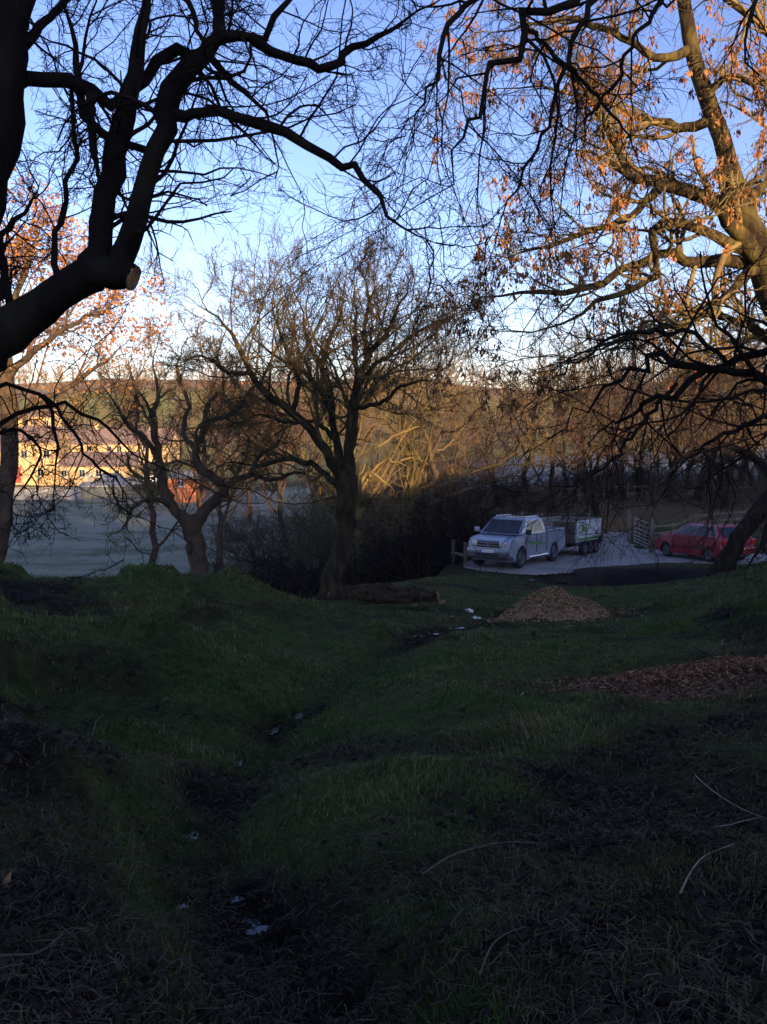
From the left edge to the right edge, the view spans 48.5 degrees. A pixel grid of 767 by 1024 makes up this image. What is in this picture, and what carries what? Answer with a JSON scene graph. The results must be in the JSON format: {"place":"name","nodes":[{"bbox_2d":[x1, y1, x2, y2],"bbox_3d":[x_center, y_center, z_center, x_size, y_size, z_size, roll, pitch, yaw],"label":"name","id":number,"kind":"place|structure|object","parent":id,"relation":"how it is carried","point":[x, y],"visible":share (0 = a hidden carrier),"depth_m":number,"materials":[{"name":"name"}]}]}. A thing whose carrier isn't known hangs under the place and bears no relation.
{"place":"outdoors","nodes":[
{"label":"outdoors","id":0,"kind":"place"},
{"bbox_2d":[0,375,766,1023],"bbox_3d":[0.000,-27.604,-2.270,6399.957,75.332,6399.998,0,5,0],"label":"ground","id":1,"kind":"structure","parent":0,"point":[82,555],"depth_m":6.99,"materials":[{"name":"green plant"}]},
{"bbox_2d":[15,362,39,393],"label":"hillside tree","id":2,"kind":"object","parent":1,"relation":"on","point":[29,374],"visible":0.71,"depth_m":337.38,"materials":[{"name":"brown plant"}]},
{"bbox_2d":[0,934,62,956],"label":"fallen stick","id":3,"kind":"object","parent":1,"relation":"on","point":[8,955],"visible":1,"depth_m":2.60,"materials":[{"name":"grey wood"}]},
{"bbox_2d":[16,419,70,484],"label":"farmhouse","id":4,"kind":"object","parent":1,"relation":"on","point":[27,465],"visible":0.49,"depth_m":159.90,"materials":[{"name":"paint"}]},
{"bbox_2d":[27,409,61,424],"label":"stone house","id":5,"kind":"structure","parent":1,"relation":"on","point":[36,416],"depth_m":199.80,"materials":[{"name":"stone"}]},
{"bbox_2d":[13,487,80,499],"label":"field wall","id":6,"kind":"structure","parent":1,"relation":"on","point":[26,492],"depth_m":137.94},
{"bbox_2d":[52,357,85,423],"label":"hillside tree","id":7,"kind":"object","parent":1,"relation":"on","point":[72,395],"visible":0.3,"depth_m":247.18,"materials":[{"name":"brown plant"}]},
{"bbox_2d":[0,168,175,561],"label":"russet tree","id":8,"kind":"object","parent":1,"relation":"on","point":[5,501],"visible":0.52,"depth_m":29.80,"materials":[{"name":"brown plant"}]},
{"bbox_2d":[58,452,148,485],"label":"cottage row","id":9,"kind":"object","parent":1,"relation":"on","point":[80,470],"visible":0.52,"depth_m":158.14,"materials":[{"name":"stone"}]},
{"bbox_2d":[78,482,133,497],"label":"field store","id":10,"kind":"structure","parent":1,"relation":"on","point":[100,491],"depth_m":139.94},
{"bbox_2d":[102,473,128,481],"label":"parked van","id":11,"kind":"object","parent":1,"relation":"on","point":[108,476],"visible":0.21,"depth_m":147.04,"materials":[{"name":"blue paint"}]},
{"bbox_2d":[66,423,179,461],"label":"cottage row","id":12,"kind":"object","parent":1,"relation":"on","point":[105,432],"visible":0.32,"depth_m":176.59,"materials":[{"name":"stone"}]},
{"bbox_2d":[17,298,231,563],"bbox_3d":[-12.682,-3.339,42.727,10.060,17.724,10.629,3,6,33],"label":"beech","id":13,"kind":"object","parent":1,"relation":"on","point":[153,537],"visible":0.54,"depth_m":42.54,"materials":[{"name":"brown plant"}]},
{"bbox_2d":[168,471,203,501],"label":"brick shed","id":14,"kind":"structure","parent":1,"relation":"on","point":[185,494],"depth_m":128.00,"materials":[{"name":"orange brick"}]},
{"bbox_2d":[86,284,330,574],"bbox_3d":[-4.739,-1.766,24.266,6.610,9.343,4.825,0,5,0],"label":"crooked tree","id":15,"kind":"object","parent":1,"relation":"on","point":[191,525],"visible":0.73,"depth_m":23.83,"materials":[{"name":"brown plant"}]},
{"bbox_2d":[130,260,306,551],"bbox_3d":[-10.232,-5.089,52.907,11.464,20.197,12.112,4,6,41],"label":"beech","id":16,"kind":"object","parent":1,"relation":"on","point":[197,492],"visible":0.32,"depth_m":52.28,"materials":[{"name":"brown plant"}]},
{"bbox_2d":[202,499,270,541],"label":"hazel bush","id":17,"kind":"object","parent":1,"relation":"on","point":[233,523],"visible":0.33,"depth_m":75.05,"materials":[{"name":"brown plant"}]},
{"bbox_2d":[204,541,287,581],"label":"bramble bush","id":18,"kind":"object","parent":1,"relation":"on","point":[240,563],"visible":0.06,"depth_m":39.88,"materials":[{"name":"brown plant"}]},
{"bbox_2d":[204,507,291,565],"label":"hazel bush","id":19,"kind":"object","parent":1,"relation":"on","point":[228,555],"visible":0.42,"depth_m":61.73,"materials":[{"name":"brown plant"}]},
{"bbox_2d":[240,914,261,926],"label":"puddle","id":20,"kind":"object","parent":1,"relation":"on","point":[253,917],"visible":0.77,"depth_m":4.03,"materials":[{"name":"liquid"}]},
{"bbox_2d":[0,0,503,591],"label":"old tree","id":21,"kind":"object","parent":1,"relation":"on","point":[104,260],"visible":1,"depth_m":4.29,"materials":[{"name":"brown plant"}]},
{"bbox_2d":[242,925,272,934],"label":"puddle","id":22,"kind":"object","parent":1,"relation":"on","point":[260,927],"visible":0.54,"depth_m":3.91,"materials":[{"name":"liquid"}]},
{"bbox_2d":[188,526,327,593],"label":"bramble bush","id":23,"kind":"object","parent":1,"relation":"on","point":[264,577],"visible":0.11,"depth_m":32.39,"materials":[{"name":"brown plant"}]},
{"bbox_2d":[203,493,314,566],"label":"hazel bush","id":24,"kind":"object","parent":1,"relation":"on","point":[245,543],"visible":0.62,"depth_m":58.18,"materials":[{"name":"brown plant"}]},
{"bbox_2d":[205,533,323,587],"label":"bramble bush","id":25,"kind":"object","parent":1,"relation":"on","point":[249,563],"visible":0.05,"depth_m":39.51,"materials":[{"name":"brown plant"}]},
{"bbox_2d":[160,309,374,570],"bbox_3d":[-6.770,-3.333,52.673,14.063,16.841,10.258,-2,5,-25],"label":"thorn tree","id":26,"kind":"object","parent":1,"relation":"on","point":[218,539],"visible":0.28,"depth_m":50.24,"materials":[{"name":"brown plant"}]},
{"bbox_2d":[193,364,341,533],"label":"thorn tree","id":27,"kind":"object","parent":1,"relation":"on","point":[280,487],"visible":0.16,"depth_m":66.08,"materials":[{"name":"brown plant"}]},
{"bbox_2d":[215,365,324,521],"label":"thorn tree","id":28,"kind":"object","parent":1,"relation":"on","point":[249,499],"visible":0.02,"depth_m":91.99,"materials":[{"name":"brown plant"}]},
{"bbox_2d":[237,531,323,594],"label":"bramble bush","id":29,"kind":"object","parent":1,"relation":"on","point":[279,564],"visible":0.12,"depth_m":37.95,"materials":[{"name":"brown plant"}]},
{"bbox_2d":[246,543,320,597],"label":"bramble bush","id":30,"kind":"object","parent":1,"relation":"on","point":[304,583],"visible":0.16,"depth_m":33.56,"materials":[{"name":"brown plant"}]},
{"bbox_2d":[236,493,336,558],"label":"hazel bush","id":31,"kind":"object","parent":1,"relation":"on","point":[288,528],"visible":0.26,"depth_m":59.84,"materials":[{"name":"brown plant"}]},
{"bbox_2d":[260,549,324,598],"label":"bramble bush","id":32,"kind":"object","parent":1,"relation":"on","point":[291,591],"visible":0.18,"depth_m":31.72,"materials":[{"name":"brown plant"}]},
{"bbox_2d":[232,499,376,577],"bbox_3d":[-4.517,1.726,52.475,8.888,6.624,10.527,0,5,5],"label":"hazel bush","id":33,"kind":"object","parent":1,"relation":"on","point":[307,537],"visible":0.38,"depth_m":51.70,"materials":[{"name":"brown plant"}]},
{"bbox_2d":[91,156,521,599],"bbox_3d":[-1.854,-2.862,21.759,10.294,11.677,8.327,1,5,12],"label":"spreading tree","id":34,"kind":"object","parent":1,"relation":"on","point":[342,468],"visible":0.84,"depth_m":20.61,"materials":[{"name":"brown plant"}]},
{"bbox_2d":[267,493,366,544],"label":"hazel bush","id":35,"kind":"object","parent":1,"relation":"on","point":[304,515],"visible":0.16,"depth_m":63.49,"materials":[{"name":"brown plant"}]},
{"bbox_2d":[251,483,395,561],"bbox_3d":[-3.119,0.564,56.447,10.158,7.570,12.030,2,5,20],"label":"hazel bush","id":36,"kind":"object","parent":1,"relation":"on","point":[315,526],"visible":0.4,"depth_m":55.17,"materials":[{"name":"brown plant"}]},
{"bbox_2d":[253,523,396,596],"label":"bramble bush","id":37,"kind":"object","parent":1,"relation":"on","point":[286,560],"visible":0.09,"depth_m":37.25,"materials":[{"name":"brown plant"}]},
{"bbox_2d":[288,544,397,598],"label":"bramble bush","id":38,"kind":"object","parent":1,"relation":"on","point":[351,569],"visible":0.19,"depth_m":33.29,"materials":[{"name":"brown plant"}]},
{"bbox_2d":[285,366,401,500],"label":"thorn tree","id":39,"kind":"object","parent":1,"relation":"on","point":[318,458],"visible":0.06,"depth_m":99.89,"materials":[{"name":"brown plant"}]},
{"bbox_2d":[293,426,428,528],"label":"sunlit willow","id":40,"kind":"object","parent":1,"relation":"on","point":[367,501],"visible":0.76,"depth_m":32.70,"materials":[{"name":"brown plant"}]},
{"bbox_2d":[259,451,476,548],"bbox_3d":[-1.885,-0.346,58.108,13.534,8.516,11.428,3,5,30],"label":"hazel bush","id":41,"kind":"object","parent":1,"relation":"on","point":[377,531],"visible":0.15,"depth_m":57.22,"materials":[{"name":"brown plant"}]},
{"bbox_2d":[292,438,449,538],"bbox_3d":[0.247,-1.196,59.989,12.062,8.989,14.286,-2,5,-21],"label":"hazel bush","id":42,"kind":"object","parent":1,"relation":"on","point":[380,484],"visible":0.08,"depth_m":59.88,"materials":[{"name":"brown plant"}]},
{"bbox_2d":[327,582,438,603],"bbox_3d":[-0.080,1.873,19.617,3.010,0.747,1.149,2,5,21],"label":"fallen log","id":43,"kind":"object","parent":1,"relation":"on","point":[383,593],"visible":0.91,"depth_m":19.08,"materials":[{"name":"brown wood"}]},
{"bbox_2d":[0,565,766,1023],"bbox_3d":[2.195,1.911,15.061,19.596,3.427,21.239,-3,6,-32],"label":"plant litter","id":44,"kind":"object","parent":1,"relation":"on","point":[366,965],"visible":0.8,"depth_m":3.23,"materials":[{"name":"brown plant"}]},
{"bbox_2d":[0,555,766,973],"bbox_3d":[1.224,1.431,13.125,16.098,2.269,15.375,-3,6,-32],"label":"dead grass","id":45,"kind":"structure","parent":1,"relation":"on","point":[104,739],"depth_m":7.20,"materials":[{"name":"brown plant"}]},
{"bbox_2d":[261,244,516,583],"bbox_3d":[0.032,-3.205,37.162,11.853,16.223,6.853,-2,5,-18],"label":"ivy clad tree","id":46,"kind":"object","parent":1,"relation":"on","point":[331,512],"visible":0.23,"depth_m":36.97,"materials":[{"name":"brown plant"}]},
{"bbox_2d":[315,444,478,549],"bbox_3d":[1.506,-0.540,55.383,10.793,8.043,12.782,3,6,34],"label":"hazel bush","id":47,"kind":"object","parent":1,"relation":"on","point":[377,525],"visible":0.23,"depth_m":54.40,"materials":[{"name":"brown plant"}]},
{"bbox_2d":[363,517,435,571],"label":"bramble bush","id":48,"kind":"object","parent":1,"relation":"on","point":[377,543],"visible":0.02,"depth_m":40.60,"materials":[{"name":"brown plant"}]},
{"bbox_2d":[343,322,460,564],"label":"ivy clad tree","id":49,"kind":"object","parent":1,"relation":"on","point":[413,480],"visible":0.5,"depth_m":40.37,"materials":[{"name":"brown plant"}]},
{"bbox_2d":[342,512,462,585],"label":"bramble bush","id":50,"kind":"object","parent":1,"relation":"on","point":[367,573],"visible":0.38,"depth_m":32.43,"materials":[{"name":"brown plant"}]},
{"bbox_2d":[354,510,459,582],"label":"bramble bush","id":51,"kind":"object","parent":1,"relation":"on","point":[434,563],"visible":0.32,"depth_m":32.66,"materials":[{"name":"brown plant"}]},
{"bbox_2d":[357,507,476,582],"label":"bramble bush","id":52,"kind":"object","parent":1,"relation":"on","point":[422,571],"visible":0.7,"depth_m":31.82,"materials":[{"name":"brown plant"}]},
{"bbox_2d":[371,352,488,521],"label":"thorn tree","id":53,"kind":"object","parent":1,"relation":"on","point":[458,447],"visible":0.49,"depth_m":57.68,"materials":[{"name":"brown plant"}]},
{"bbox_2d":[328,434,537,533],"bbox_3d":[3.973,-1.770,60.084,13.534,8.516,11.428,4,6,38],"label":"hazel bush","id":54,"kind":"object","parent":1,"relation":"on","point":[442,470],"visible":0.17,"depth_m":58.89,"materials":[{"name":"brown plant"}]},
{"bbox_2d":[384,492,483,551],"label":"bramble bush","id":55,"kind":"object","parent":1,"relation":"on","point":[429,524],"depth_m":41.20,"materials":[{"name":"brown plant"}]},
{"bbox_2d":[356,417,521,511],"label":"hazel bush","id":56,"kind":"object","parent":1,"relation":"on","point":[381,448],"visible":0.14,"depth_m":68.92,"materials":[{"name":"brown plant"}]},
{"bbox_2d":[365,475,519,576],"bbox_3d":[2.378,1.401,34.421,6.512,5.832,5.736,0,5,-4],"label":"bramble bush","id":57,"kind":"object","parent":1,"relation":"on","point":[419,535],"visible":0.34,"depth_m":33.53,"materials":[{"name":"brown plant"}]},
{"bbox_2d":[367,456,531,560],"bbox_3d":[2.763,0.524,33.865,6.685,5.987,5.888,-3,5,-31],"label":"bramble bush","id":58,"kind":"object","parent":1,"relation":"on","point":[446,522],"visible":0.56,"depth_m":33.42,"materials":[{"name":"brown plant"}]},
{"bbox_2d":[381,429,523,513],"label":"hazel bush","id":59,"kind":"object","parent":1,"relation":"on","point":[473,493],"visible":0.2,"depth_m":66.04,"materials":[{"name":"brown plant"}]},
{"bbox_2d":[451,540,466,565],"bbox_3d":[2.750,1.636,31.087,0.156,1.213,1.484,-1,5,-14],"label":"post fence","id":60,"kind":"object","parent":1,"relation":"on","point":[460,554],"visible":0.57,"depth_m":30.78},
{"bbox_2d":[421,841,546,875],"bbox_3d":[0.416,1.488,3.734,0.589,0.049,0.154,-2,5,-18],"label":"fallen stick","id":61,"kind":"object","parent":1,"relation":"on","point":[433,866],"visible":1,"depth_m":3.76,"materials":[{"name":"wood"}]},
{"bbox_2d":[344,248,624,544],"bbox_3d":[5.401,-5.767,50.179,16.279,17.698,13.552,0,5,0],"label":"oak","id":62,"kind":"object","parent":1,"relation":"on","point":[437,442],"visible":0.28,"depth_m":50.64,"materials":[{"name":"brown plant"}]},
{"bbox_2d":[227,0,766,603],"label":"overhanging tree","id":63,"kind":"object","parent":1,"relation":"on","point":[751,374],"visible":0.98,"depth_m":6.26,"materials":[{"name":"brown plant"}]},
{"bbox_2d":[478,926,525,975],"bbox_3d":[0.373,1.433,2.805,0.057,0.062,0.254,4,6,43],"label":"fallen stick","id":64,"kind":"object","parent":1,"relation":"on","point":[485,958],"visible":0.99,"depth_m":2.81,"materials":[{"name":"wood"}]},
{"bbox_2d":[451,319,585,514],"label":"woodland tree","id":65,"kind":"object","parent":1,"relation":"on","point":[528,459],"visible":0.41,"depth_m":55.37,"materials":[{"name":"brown plant"}]},
{"bbox_2d":[442,358,600,508],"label":"woodland tree","id":66,"kind":"object","parent":1,"relation":"on","point":[491,436],"visible":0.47,"depth_m":64.83,"materials":[{"name":"brown plant"}]},
{"bbox_2d":[496,393,547,451],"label":"hillside tree","id":67,"kind":"object","parent":1,"relation":"on","point":[525,449],"visible":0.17,"depth_m":167.73,"materials":[{"name":"brown plant"}]},
{"bbox_2d":[495,473,557,510],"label":"rough bush","id":68,"kind":"object","parent":1,"relation":"on","point":[524,505],"visible":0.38,"depth_m":59.54,"materials":[{"name":"brown plant"}]},
{"bbox_2d":[478,321,606,499],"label":"woodland tree","id":69,"kind":"object","parent":1,"relation":"on","point":[556,419],"visible":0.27,"depth_m":62.74,"materials":[{"name":"brown plant"}]},
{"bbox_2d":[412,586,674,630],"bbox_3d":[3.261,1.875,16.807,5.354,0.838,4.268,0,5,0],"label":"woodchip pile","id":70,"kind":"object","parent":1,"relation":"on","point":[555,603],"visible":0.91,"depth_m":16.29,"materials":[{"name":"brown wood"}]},
{"bbox_2d":[490,315,603,516],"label":"woodland tree","id":71,"kind":"object","parent":1,"relation":"on","point":[552,471],"visible":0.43,"depth_m":50.97,"materials":[{"name":"brown plant"}]},
{"bbox_2d":[506,320,641,487],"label":"woodland tree","id":72,"kind":"object","parent":1,"relation":"on","point":[574,465],"visible":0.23,"depth_m":75.60,"materials":[{"name":"brown plant"}]},
{"bbox_2d":[392,0,766,435],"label":"ash tree","id":73,"kind":"object","parent":1,"relation":"on","point":[744,199],"visible":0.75,"depth_m":13.14,"materials":[{"name":"brown plant"}]},
{"bbox_2d":[415,654,766,705],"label":"woodchip pile","id":74,"kind":"object","parent":1,"relation":"on","point":[713,675],"visible":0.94,"depth_m":8.16,"materials":[{"name":"brown wood"}]},
{"bbox_2d":[554,458,629,496],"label":"rough bush","id":75,"kind":"object","parent":1,"relation":"on","point":[575,478],"visible":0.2,"depth_m":62.39,"materials":[{"name":"brown plant"}]},
{"bbox_2d":[541,347,647,504],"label":"woodland tree","id":76,"kind":"object","parent":1,"relation":"on","point":[597,464],"visible":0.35,"depth_m":55.92,"materials":[{"name":"brown plant"}]},
{"bbox_2d":[463,483,763,517],"bbox_3d":[18.074,-0.524,60.147,25.448,3.201,0.135,0,5,0],"label":"post fence","id":77,"kind":"object","parent":1,"relation":"on","point":[627,493],"visible":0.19,"depth_m":60.02,"materials":[{"name":"brown wood"}]},
{"bbox_2d":[463,532,766,574],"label":"car park","id":78,"kind":"structure","parent":1,"relation":"on","point":[537,565],"depth_m":32.51,"materials":[{"name":"grey gravel"}]},
{"bbox_2d":[467,514,565,568],"bbox_3d":[5.008,0.997,31.548,2.200,1.778,5.267,3,4,33],"label":"pickup truck","id":79,"kind":"object","parent":78,"relation":"on","point":[489,539],"visible":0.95,"depth_m":30.20,"materials":[{"name":"silver metal"}]},
{"bbox_2d":[541,516,602,554],"bbox_3d":[7.505,1.005,35.429,2.090,1.451,4.408,3,4,33],"label":"tipping trailer","id":80,"kind":"object","parent":78,"relation":"on","point":[584,548],"visible":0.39,"depth_m":34.62,"materials":[{"name":"grey metal"}]},
{"bbox_2d":[654,522,755,561],"bbox_3d":[12.464,1.119,33.313,1.901,1.392,4.104,-2,3,-20],"label":"hatchback car","id":81,"kind":"object","parent":78,"relation":"on","point":[675,542],"visible":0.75,"depth_m":32.55,"materials":[{"name":"red paint"}]},
{"bbox_2d":[573,318,666,483],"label":"woodland tree","id":82,"kind":"object","parent":1,"relation":"on","point":[595,373],"visible":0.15,"depth_m":65.53,"materials":[{"name":"brown plant"}]},
{"bbox_2d":[515,312,742,515],"bbox_3d":[13.586,-5.745,50.868,13.646,12.899,7.958,-2,5,-22],"label":"woodland tree","id":83,"kind":"object","parent":1,"relation":"on","point":[586,467],"visible":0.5,"depth_m":50.74,"materials":[{"name":"brown plant"}]},
{"bbox_2d":[627,509,630,541],"bbox_3d":[12.155,0.672,42.197,0.160,1.650,0.160,0,5,0],"label":"gate post","id":84,"kind":"object","parent":1,"relation":"on","point":[628,523],"visible":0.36,"depth_m":42.14,"materials":[{"name":"wood"}]},
{"bbox_2d":[552,276,719,499],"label":"woodland tree","id":85,"kind":"object","parent":1,"relation":"on","point":[625,451],"visible":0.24,"depth_m":58.62,"materials":[{"name":"brown plant"}]},
{"bbox_2d":[649,518,653,552],"bbox_3d":[11.245,1.146,35.814,0.140,1.750,0.160,0,5,0],"label":"gate post","id":86,"kind":"object","parent":1,"relation":"on","point":[651,523],"visible":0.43,"depth_m":35.73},
{"bbox_2d":[634,517,648,546],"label":"field gate","id":87,"kind":"structure","parent":86,"relation":"attached to","point":[644,539],"depth_m":37.48,"materials":[{"name":"metal"}]},
{"bbox_2d":[624,453,681,490],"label":"rough bush","id":88,"kind":"object","parent":1,"relation":"on","point":[650,481],"visible":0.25,"depth_m":69.52,"materials":[{"name":"brown plant"}]},
{"bbox_2d":[563,324,766,500],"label":"woodland tree","id":89,"kind":"object","parent":1,"relation":"on","point":[703,470],"visible":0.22,"depth_m":57.77,"materials":[{"name":"brown plant"}]},
{"bbox_2d":[582,325,755,495],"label":"woodland tree","id":90,"kind":"object","parent":1,"relation":"on","point":[634,454],"visible":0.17,"depth_m":64.52,"materials":[{"name":"brown plant"}]},
{"bbox_2d":[617,316,722,491],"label":"woodland tree","id":91,"kind":"object","parent":1,"relation":"on","point":[669,406],"visible":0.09,"depth_m":67.29,"materials":[{"name":"brown plant"}]},
{"bbox_2d":[611,339,732,505],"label":"woodland tree","id":92,"kind":"object","parent":1,"relation":"on","point":[652,498],"visible":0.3,"depth_m":55.26,"materials":[{"name":"brown plant"}]},
{"bbox_2d":[644,461,720,502],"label":"rough bush","id":93,"kind":"object","parent":1,"relation":"on","point":[668,496],"visible":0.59,"depth_m":58.26,"materials":[{"name":"brown plant"}]},
{"bbox_2d":[635,269,759,497],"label":"woodland tree","id":94,"kind":"object","parent":1,"relation":"on","point":[676,443],"visible":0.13,"depth_m":61.77,"materials":[{"name":"brown plant"}]},
{"bbox_2d":[630,294,766,492],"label":"woodland tree","id":95,"kind":"object","parent":1,"relation":"on","point":[743,476],"visible":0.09,"depth_m":67.92,"materials":[{"name":"brown plant"}]},
{"bbox_2d":[633,313,766,575],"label":"leaning tree","id":96,"kind":"object","parent":1,"relation":"on","point":[758,508],"visible":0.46,"depth_m":23.84,"materials":[{"name":"brown plant"}]},
{"bbox_2d":[638,305,766,497],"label":"woodland tree","id":97,"kind":"object","parent":1,"relation":"on","point":[750,476],"visible":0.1,"depth_m":62.57,"materials":[{"name":"brown plant"}]},
{"bbox_2d":[646,309,766,508],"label":"woodland tree","id":98,"kind":"object","parent":1,"relation":"on","point":[733,438],"visible":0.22,"depth_m":53.03,"materials":[{"name":"brown plant"}]},
{"bbox_2d":[648,322,764,476],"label":"woodland tree","id":99,"kind":"object","parent":1,"relation":"on","point":[727,421],"visible":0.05,"depth_m":78.70,"materials":[{"name":"brown plant"}]},
{"bbox_2d":[679,843,733,893],"bbox_3d":[1.251,1.376,3.324,0.041,0.042,0.594,4,6,40],"label":"fallen stick","id":100,"kind":"object","parent":1,"relation":"on","point":[685,881],"visible":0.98,"depth_m":3.24,"materials":[{"name":"wood"}]},
{"bbox_2d":[653,509,764,551],"bbox_3d":[15.111,0.894,38.809,9.156,1.879,0.414,-3,6,-34],"label":"post fence","id":101,"kind":"object","parent":1,"relation":"on","point":[673,525],"visible":0.3,"depth_m":38.11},
{"bbox_2d":[663,303,761,478],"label":"woodland tree","id":102,"kind":"object","parent":1,"relation":"on","point":[704,412],"visible":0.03,"depth_m":80.80,"materials":[{"name":"brown plant"}]},
{"bbox_2d":[681,325,766,490],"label":"woodland tree","id":103,"kind":"object","parent":1,"relation":"on","point":[711,394],"visible":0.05,"depth_m":66.25,"materials":[{"name":"brown plant"}]},
{"bbox_2d":[699,313,766,481],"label":"woodland tree","id":104,"kind":"object","parent":1,"relation":"on","point":[763,477],"visible":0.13,"depth_m":55.79,"materials":[{"name":"brown plant"}]},
{"bbox_2d":[1,0,766,389],"label":"sky","id":105,"kind":"structure","parent":0,"point":[301,161],"materials":[{"name":"blue"}]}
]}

